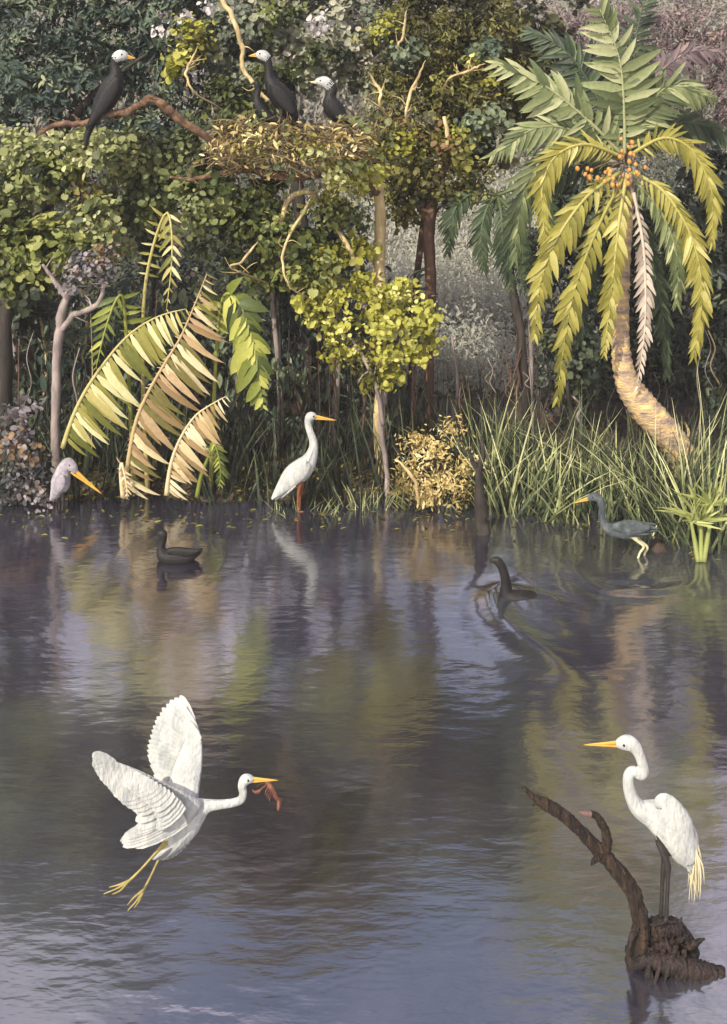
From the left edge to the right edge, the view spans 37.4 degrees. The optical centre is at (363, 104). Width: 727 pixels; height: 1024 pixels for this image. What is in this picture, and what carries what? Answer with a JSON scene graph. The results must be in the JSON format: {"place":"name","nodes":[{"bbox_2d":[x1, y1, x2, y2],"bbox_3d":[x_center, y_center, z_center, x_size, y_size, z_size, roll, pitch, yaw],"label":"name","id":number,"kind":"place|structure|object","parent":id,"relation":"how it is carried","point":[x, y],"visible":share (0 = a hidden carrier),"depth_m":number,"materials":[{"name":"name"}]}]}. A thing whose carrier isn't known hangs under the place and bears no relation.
{"place":"outdoors","nodes":[
{"label":"outdoors","id":0,"kind":"place"},
{"bbox_2d":[92,695,277,909],"bbox_3d":[-0.809,3.191,4.863,0.807,0.893,0.452,0,0,-13],"label":"flying egret","id":1,"kind":"object","parent":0,"point":[168,806],"visible":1,"depth_m":4.75,"materials":[{"name":"white"}]},
{"bbox_2d":[252,782,282,810],"bbox_3d":[-0.428,3.077,4.800,0.130,0.116,0.098,0,0,0],"label":"crayfish","id":2,"kind":"object","parent":1,"relation":"hanging from","point":[270,788],"visible":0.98,"depth_m":4.79},
{"bbox_2d":[0,495,726,1023],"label":"water","id":3,"kind":"structure","parent":0,"point":[400,705],"depth_m":6.75,"materials":[{"name":"grey liquid"}]},
{"bbox_2d":[49,458,101,510],"bbox_3d":[-2.890,3.818,10.800,0.527,0.540,0.198,0,0,0],"label":"lilac wader","id":4,"kind":"object","parent":3,"relation":"in","point":[61,479],"visible":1,"depth_m":10.76,"materials":[{"name":"white"}]},
{"bbox_2d":[155,529,202,563],"bbox_3d":[-1.665,3.979,9.670,0.435,0.315,0.175,0,0,0],"label":"dark duck","id":5,"kind":"object","parent":3,"relation":"on","point":[175,555],"visible":1,"depth_m":9.60},
{"bbox_2d":[271,412,335,511],"bbox_3d":[-0.601,3.620,10.860,0.659,1.030,0.201,0,0,0],"label":"white egret","id":6,"kind":"object","parent":3,"relation":"on","point":[297,473],"visible":1,"depth_m":10.81,"materials":[{"name":"white"}]},
{"bbox_2d":[0,505,724,559],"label":"floating leaves","id":7,"kind":"object","parent":3,"relation":"on","point":[339,518],"visible":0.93,"depth_m":10.60,"materials":[{"name":"green plant"}]},
{"bbox_2d":[467,430,489,535],"bbox_3d":[1.108,3.645,10.301,0.234,1.060,0.153,0,0,0],"label":"dead trunk","id":8,"kind":"object","parent":3,"relation":"in","point":[481,525],"visible":0.97,"depth_m":10.26,"materials":[{"name":"wood"}]},
{"bbox_2d":[485,557,536,599],"bbox_3d":[1.347,4.016,9.000,0.684,0.460,0.240,0,0,0],"label":"swimming bird","id":9,"kind":"object","parent":3,"relation":"on","point":[507,591],"visible":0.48,"depth_m":8.97},
{"bbox_2d":[575,492,658,557],"bbox_3d":[2.289,3.832,9.750,0.768,0.633,0.165,0,0,0],"label":"slate heron","id":10,"kind":"object","parent":3,"relation":"on","point":[634,530],"visible":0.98,"depth_m":9.71},
{"bbox_2d":[520,784,725,983],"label":"driftwood","id":11,"kind":"object","parent":3,"relation":"in","point":[666,950],"visible":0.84,"depth_m":5.10,"materials":[{"name":"brown wood"}]},
{"bbox_2d":[585,734,704,926],"bbox_3d":[1.342,3.486,5.117,0.562,0.940,0.160,0,0,-9],"label":"white egret","id":12,"kind":"object","parent":11,"relation":"on","point":[665,819],"visible":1,"depth_m":5.09,"materials":[{"name":"white"}]},
{"bbox_2d":[653,467,726,562],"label":"papyrus plant","id":13,"kind":"object","parent":3,"relation":"on","point":[706,518],"visible":0.99,"depth_m":9.67,"materials":[{"name":"green plant"}]},
{"bbox_2d":[0,193,726,552],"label":"ground","id":14,"kind":"structure","parent":0,"point":[658,545],"depth_m":13.37,"materials":[{"name":"brown soil"}]},
{"bbox_2d":[0,395,55,513],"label":"lilac shrub","id":15,"kind":"object","parent":14,"relation":"on","point":[25,463],"visible":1,"depth_m":10.94,"materials":[{"name":"purple plant"}]},
{"bbox_2d":[11,271,59,436],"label":"slender tree","id":16,"kind":"object","parent":14,"relation":"on","point":[19,324],"visible":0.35,"depth_m":12.53,"materials":[{"name":"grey plant"}]},
{"bbox_2d":[42,230,124,501],"bbox_3d":[-2.853,2.710,11.066,0.750,2.865,0.787,0,0,-30],"label":"grey tree","id":17,"kind":"object","parent":14,"relation":"on","point":[79,268],"visible":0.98,"depth_m":11.10,"materials":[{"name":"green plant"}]},
{"bbox_2d":[0,115,183,464],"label":"broadleaf tree","id":18,"kind":"object","parent":14,"relation":"on","point":[53,175],"visible":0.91,"depth_m":11.43,"materials":[{"name":"green plant"}]},
{"bbox_2d":[0,0,238,418],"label":"broadleaf tree","id":19,"kind":"object","parent":14,"relation":"on","point":[50,90],"visible":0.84,"depth_m":13.23,"materials":[{"name":"green plant"}]},
{"bbox_2d":[121,200,192,405],"bbox_3d":[-2.446,2.765,12.589,0.936,3.564,0.728,0,0,0],"label":"slender tree","id":20,"kind":"object","parent":14,"relation":"on","point":[140,240],"visible":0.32,"depth_m":12.57,"materials":[{"name":"green plant"}]},
{"bbox_2d":[60,206,274,499],"bbox_3d":[-1.987,2.569,11.030,2.189,3.021,0.546,0,0,10],"label":"broadleaf plant","id":21,"kind":"object","parent":14,"relation":"on","point":[238,321],"visible":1,"depth_m":10.94,"materials":[{"name":"green plant"}]},
{"bbox_2d":[36,89,392,482],"bbox_3d":[-1.523,2.021,11.443,3.658,4.357,1.561,0,0,0],"label":"nest tree","id":22,"kind":"object","parent":14,"relation":"on","point":[210,195],"visible":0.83,"depth_m":11.18,"materials":[{"name":"green plant"}]},
{"bbox_2d":[83,50,134,145],"bbox_3d":[-2.595,-0.070,10.980,0.533,0.985,0.212,0,0,0],"label":"perched bird","id":23,"kind":"object","parent":22,"relation":"on","point":[109,93],"visible":1,"depth_m":10.92},
{"bbox_2d":[191,103,394,192],"bbox_3d":[-0.729,0.439,10.968,2.082,0.922,1.571,0,0,0],"label":"nest","id":24,"kind":"object","parent":22,"relation":"on","point":[339,134],"visible":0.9,"depth_m":10.61,"materials":[{"name":"brown plant"}]},
{"bbox_2d":[249,81,282,123],"bbox_3d":[-0.994,-0.025,10.950,0.348,0.439,0.128,0,0,0],"label":"nestling","id":25,"kind":"object","parent":24,"relation":"on","point":[258,102],"visible":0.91,"depth_m":10.91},
{"bbox_2d":[249,50,298,119],"bbox_3d":[-0.918,-0.203,10.980,0.515,0.716,0.213,0,0,0],"label":"nesting bird","id":26,"kind":"object","parent":24,"relation":"on","point":[281,97],"visible":0.99,"depth_m":10.92},
{"bbox_2d":[311,76,350,124],"bbox_3d":[-0.336,-0.042,10.980,0.426,0.500,0.192,0,0,0],"label":"nesting bird","id":27,"kind":"object","parent":24,"relation":"on","point":[333,107],"visible":0.87,"depth_m":10.93},
{"bbox_2d":[12,260,436,451],"bbox_3d":[-1.931,3.009,12.564,5.668,2.372,1.471,0,0,0],"label":"hanging foliage","id":28,"kind":"object","parent":14,"relation":"on","point":[282,381],"visible":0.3,"depth_m":12.50,"materials":[{"name":"green plant"}]},
{"bbox_2d":[243,248,308,449],"bbox_3d":[-0.913,2.975,12.393,0.946,3.002,0.779,0,0,0],"label":"slender tree","id":29,"kind":"object","parent":14,"relation":"on","point":[283,304],"visible":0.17,"depth_m":12.37,"materials":[{"name":"grey plant"}]},
{"bbox_2d":[158,0,432,413],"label":"broadleaf tree","id":30,"kind":"object","parent":14,"relation":"on","point":[332,52],"visible":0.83,"depth_m":13.32,"materials":[{"name":"green plant"}]},
{"bbox_2d":[4,455,662,514],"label":"leaf litter","id":31,"kind":"object","parent":14,"relation":"on","point":[91,474],"visible":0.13,"depth_m":11.47,"materials":[{"name":"plant"}]},
{"bbox_2d":[18,278,650,468],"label":"aerial roots","id":32,"kind":"object","parent":14,"relation":"on","point":[334,392],"visible":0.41,"depth_m":11.87,"materials":[{"name":"brown plant"}]},
{"bbox_2d":[304,197,372,445],"bbox_3d":[-0.274,2.739,12.277,0.900,3.401,0.754,0,0,0],"label":"slender tree","id":33,"kind":"object","parent":14,"relation":"on","point":[332,235],"visible":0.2,"depth_m":12.27,"materials":[{"name":"green plant"}]},
{"bbox_2d":[0,356,726,527],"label":"reeds","id":34,"kind":"object","parent":14,"relation":"on","point":[235,458],"visible":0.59,"depth_m":11.49,"materials":[{"name":"green plant"}]},
{"bbox_2d":[0,110,726,432],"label":"undergrowth","id":35,"kind":"object","parent":14,"relation":"on","point":[125,262],"visible":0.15,"depth_m":13.85,"materials":[{"name":"green plant"}]},
{"bbox_2d":[0,0,726,214],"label":"distant woods","id":36,"kind":"object","parent":14,"relation":"on","point":[313,112],"visible":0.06,"depth_m":39.93,"materials":[{"name":"plant"}]},
{"bbox_2d":[286,230,447,496],"bbox_3d":[0.038,2.737,11.118,1.652,2.796,0.753,0,0,22],"label":"lime bush","id":37,"kind":"object","parent":14,"relation":"on","point":[426,319],"visible":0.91,"depth_m":11.06,"materials":[{"name":"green plant"}]},
{"bbox_2d":[24,265,716,451],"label":"aerial roots","id":38,"kind":"object","parent":14,"relation":"on","point":[457,385],"visible":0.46,"depth_m":12.23,"materials":[{"name":"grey plant"}]},
{"bbox_2d":[39,281,719,466],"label":"aerial roots","id":39,"kind":"object","parent":14,"relation":"on","point":[310,371],"visible":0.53,"depth_m":12.22,"materials":[{"name":"brown plant"}]},
{"bbox_2d":[381,414,490,514],"bbox_3d":[0.733,3.615,10.885,1.110,0.971,0.669,0,0,0],"label":"golden bush","id":40,"kind":"object","parent":14,"relation":"on","point":[422,492],"visible":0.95,"depth_m":10.82,"materials":[{"name":"yellow plant"}]},
{"bbox_2d":[384,120,503,451],"bbox_3d":[0.901,2.287,12.132,1.486,4.237,0.854,0,0,-13],"label":"brown trunk tree","id":41,"kind":"object","parent":14,"relation":"on","point":[435,190],"visible":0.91,"depth_m":12.11,"materials":[{"name":"green plant"}]},
{"bbox_2d":[271,146,660,400],"bbox_3d":[3.008,2.636,23.216,10.954,3.088,18.694,0,0,0],"label":"pale thicket","id":42,"kind":"object","parent":14,"relation":"on","point":[484,290],"visible":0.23,"depth_m":18.15,"materials":[{"name":"grey plant"}]},
{"bbox_2d":[350,0,590,430],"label":"broadleaf tree","id":43,"kind":"object","parent":14,"relation":"on","point":[462,90],"visible":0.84,"depth_m":12.90,"materials":[{"name":"green plant"}]},
{"bbox_2d":[265,467,724,541],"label":"grass","id":44,"kind":"structure","parent":14,"relation":"on","point":[396,495],"depth_m":10.90,"materials":[{"name":"green plant"}]},
{"bbox_2d":[437,179,561,448],"bbox_3d":[1.526,2.600,12.048,1.423,3.607,0.441,0,0,0],"label":"palm tree","id":45,"kind":"object","parent":14,"relation":"on","point":[481,224],"visible":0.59,"depth_m":11.98,"materials":[{"name":"green plant"}]},
{"bbox_2d":[514,219,571,439],"bbox_3d":[2.057,2.951,12.757,0.937,3.267,0.821,0,0,0],"label":"slender tree","id":46,"kind":"object","parent":14,"relation":"on","point":[533,233],"visible":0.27,"depth_m":12.68,"materials":[{"name":"grey plant"}]},
{"bbox_2d":[366,369,726,555],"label":"reeds","id":47,"kind":"object","parent":14,"relation":"on","point":[560,502],"visible":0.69,"depth_m":10.68,"materials":[{"name":"green plant"}]},
{"bbox_2d":[532,325,610,451],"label":"slender tree","id":48,"kind":"object","parent":14,"relation":"on","point":[586,375],"visible":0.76,"depth_m":12.26,"materials":[{"name":"green plant"}]},
{"bbox_2d":[479,0,726,479],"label":"palm tree","id":49,"kind":"object","parent":14,"relation":"on","point":[642,89],"visible":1,"depth_m":10.84,"materials":[{"name":"green plant"}]},
{"bbox_2d":[531,0,726,390],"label":"mauve tree","id":50,"kind":"object","parent":14,"relation":"on","point":[713,41],"visible":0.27,"depth_m":14.43,"materials":[{"name":"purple plant"}]},
{"bbox_2d":[549,145,726,436],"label":"dark tree","id":51,"kind":"object","parent":14,"relation":"on","point":[718,276],"visible":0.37,"depth_m":12.72,"materials":[{"name":"green plant"}]}
]}

